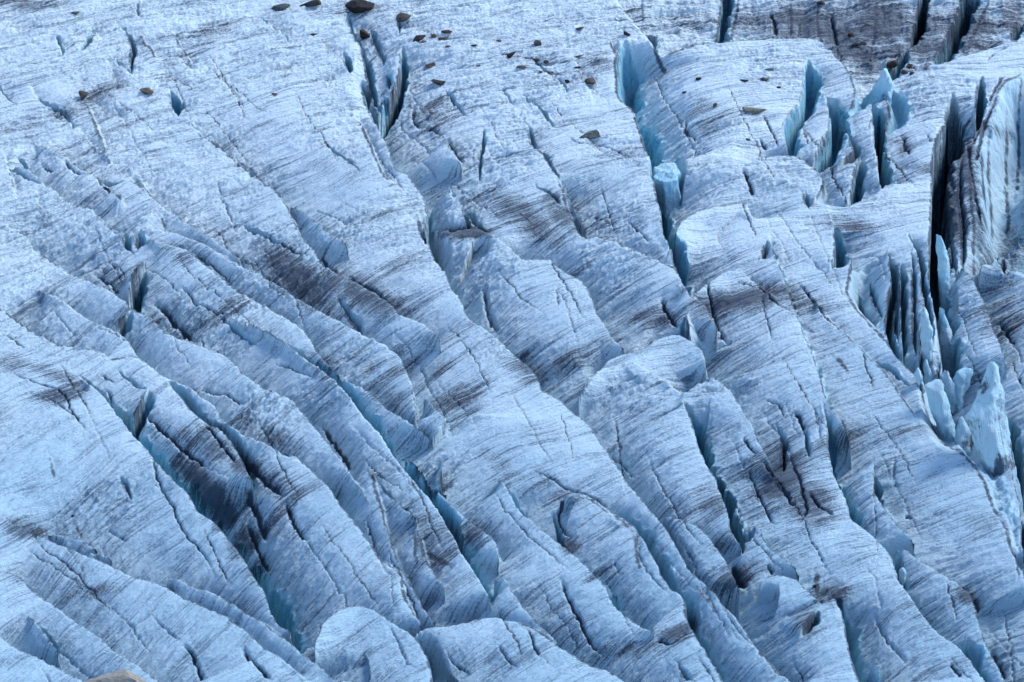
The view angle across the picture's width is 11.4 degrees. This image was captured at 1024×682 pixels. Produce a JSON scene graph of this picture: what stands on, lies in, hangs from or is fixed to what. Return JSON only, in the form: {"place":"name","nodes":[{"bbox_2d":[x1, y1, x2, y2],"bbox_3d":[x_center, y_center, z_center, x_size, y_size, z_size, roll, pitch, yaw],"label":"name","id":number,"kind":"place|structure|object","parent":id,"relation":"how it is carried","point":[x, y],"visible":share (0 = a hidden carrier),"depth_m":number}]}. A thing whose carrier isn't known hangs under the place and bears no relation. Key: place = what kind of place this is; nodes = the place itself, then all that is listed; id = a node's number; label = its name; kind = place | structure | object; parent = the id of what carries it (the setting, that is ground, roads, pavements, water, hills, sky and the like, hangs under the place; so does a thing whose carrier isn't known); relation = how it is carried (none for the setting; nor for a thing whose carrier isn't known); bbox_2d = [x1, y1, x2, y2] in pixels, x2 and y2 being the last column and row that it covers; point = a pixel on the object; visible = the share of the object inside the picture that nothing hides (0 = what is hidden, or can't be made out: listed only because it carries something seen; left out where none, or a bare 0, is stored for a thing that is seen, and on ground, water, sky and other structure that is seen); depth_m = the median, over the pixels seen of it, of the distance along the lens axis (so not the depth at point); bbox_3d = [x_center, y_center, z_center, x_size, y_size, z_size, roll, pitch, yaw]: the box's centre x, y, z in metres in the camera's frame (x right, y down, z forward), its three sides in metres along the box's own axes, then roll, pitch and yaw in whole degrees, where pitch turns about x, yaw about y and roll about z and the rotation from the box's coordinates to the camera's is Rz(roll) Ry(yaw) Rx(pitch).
{"place":"outdoors","nodes":[
{"label":"outdoors","id":0,"kind":"place"},
{"bbox_2d":[0,0,1023,681],"bbox_3d":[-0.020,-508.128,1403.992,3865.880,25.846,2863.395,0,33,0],"label":"glacier","id":1,"kind":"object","parent":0,"point":[344,354],"visible":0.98,"depth_m":602.27},
{"bbox_2d":[79,90,88,98],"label":"rock","id":2,"kind":"object","parent":1,"relation":"on","point":[83,94],"visible":1,"depth_m":647.22},
{"bbox_2d":[85,670,145,681],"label":"boulder","id":3,"kind":"object","parent":1,"relation":"on","point":[123,676],"visible":1,"depth_m":542.73},
{"bbox_2d":[140,87,153,94],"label":"rock","id":4,"kind":"object","parent":1,"relation":"on","point":[146,90],"visible":1,"depth_m":648.25},
{"bbox_2d":[272,3,290,10],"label":"boulder","id":5,"kind":"object","parent":1,"relation":"on","point":[281,7],"visible":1,"depth_m":666.48},
{"bbox_2d":[300,0,321,6],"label":"boulder","id":6,"kind":"object","parent":1,"relation":"on","point":[312,3],"visible":1,"depth_m":666.60},
{"bbox_2d":[345,0,374,12],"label":"boulder","id":7,"kind":"object","parent":1,"relation":"on","point":[357,6],"visible":1,"depth_m":665.93},
{"bbox_2d":[360,29,369,38],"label":"rock","id":8,"kind":"object","parent":1,"relation":"on","point":[364,34],"visible":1,"depth_m":662.38},
{"bbox_2d":[396,12,410,21],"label":"boulder","id":9,"kind":"object","parent":1,"relation":"on","point":[401,17],"visible":1,"depth_m":663.97},
{"bbox_2d":[413,35,425,41],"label":"rock","id":10,"kind":"object","parent":1,"relation":"on","point":[417,38],"visible":1,"depth_m":659.04},
{"bbox_2d":[425,62,435,68],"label":"rock","id":11,"kind":"object","parent":1,"relation":"on","point":[429,65],"visible":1,"depth_m":656.33},
{"bbox_2d":[431,79,445,85],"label":"boulder","id":12,"kind":"object","parent":1,"relation":"on","point":[439,82],"visible":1,"depth_m":652.10},
{"bbox_2d":[441,30,451,33],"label":"rock","id":13,"kind":"object","parent":1,"relation":"on","point":[446,31],"visible":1,"depth_m":660.95},
{"bbox_2d":[506,51,515,57],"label":"rock","id":14,"kind":"object","parent":1,"relation":"on","point":[510,55],"visible":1,"depth_m":655.87},
{"bbox_2d":[534,40,541,45],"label":"rock","id":15,"kind":"object","parent":1,"relation":"on","point":[537,43],"visible":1,"depth_m":658.28},
{"bbox_2d":[580,130,600,138],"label":"boulder","id":16,"kind":"object","parent":1,"relation":"on","point":[591,134],"visible":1,"depth_m":639.30},
{"bbox_2d":[585,77,595,83],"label":"rock","id":17,"kind":"object","parent":1,"relation":"on","point":[590,80],"visible":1,"depth_m":650.53},
{"bbox_2d":[653,163,681,220],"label":"ice block","id":18,"kind":"structure","parent":1,"relation":"on","point":[667,181],"depth_m":631.12},
{"bbox_2d":[742,107,765,113],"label":"boulder","id":19,"kind":"object","parent":1,"relation":"on","point":[751,110],"visible":1,"depth_m":642.44},
{"bbox_2d":[872,68,892,107],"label":"serac","id":20,"kind":"object","parent":1,"relation":"on","point":[882,89],"visible":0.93,"depth_m":650.45},
{"bbox_2d":[886,60,897,67],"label":"rock","id":21,"kind":"object","parent":1,"relation":"on","point":[892,64],"visible":1,"depth_m":667.97},
{"bbox_2d":[898,567,906,588],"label":"ice block","id":22,"kind":"structure","parent":1,"relation":"on","point":[902,575],"depth_m":563.03},
{"bbox_2d":[914,367,924,392],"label":"serac","id":23,"kind":"object","parent":1,"relation":"on","point":[918,376],"visible":1,"depth_m":591.78},
{"bbox_2d":[920,307,932,373],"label":"serac","id":24,"kind":"object","parent":1,"relation":"on","point":[926,334],"visible":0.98,"depth_m":597.11},
{"bbox_2d":[923,359,932,383],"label":"serac","id":25,"kind":"object","parent":1,"relation":"on","point":[928,375],"visible":0.35,"depth_m":597.34},
{"bbox_2d":[924,379,955,441],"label":"serac","id":26,"kind":"object","parent":1,"relation":"on","point":[938,402],"visible":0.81,"depth_m":587.79},
{"bbox_2d":[936,234,950,314],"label":"serac","id":27,"kind":"object","parent":1,"relation":"on","point":[943,269],"visible":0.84,"depth_m":611.89},
{"bbox_2d":[937,308,954,379],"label":"serac","id":28,"kind":"object","parent":1,"relation":"on","point":[944,331],"visible":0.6,"depth_m":605.28},
{"bbox_2d":[940,370,956,415],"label":"serac","id":29,"kind":"object","parent":1,"relation":"on","point":[949,385],"visible":0.54,"depth_m":596.70},
{"bbox_2d":[952,367,972,411],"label":"serac","id":30,"kind":"object","parent":1,"relation":"on","point":[962,377],"visible":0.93,"depth_m":597.03},
{"bbox_2d":[954,417,973,456],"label":"serac","id":31,"kind":"object","parent":1,"relation":"on","point":[963,440],"visible":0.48,"depth_m":586.12},
{"bbox_2d":[965,361,1023,530],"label":"serac","id":32,"kind":"object","parent":1,"relation":"on","point":[986,418],"visible":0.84,"depth_m":579.48}
]}

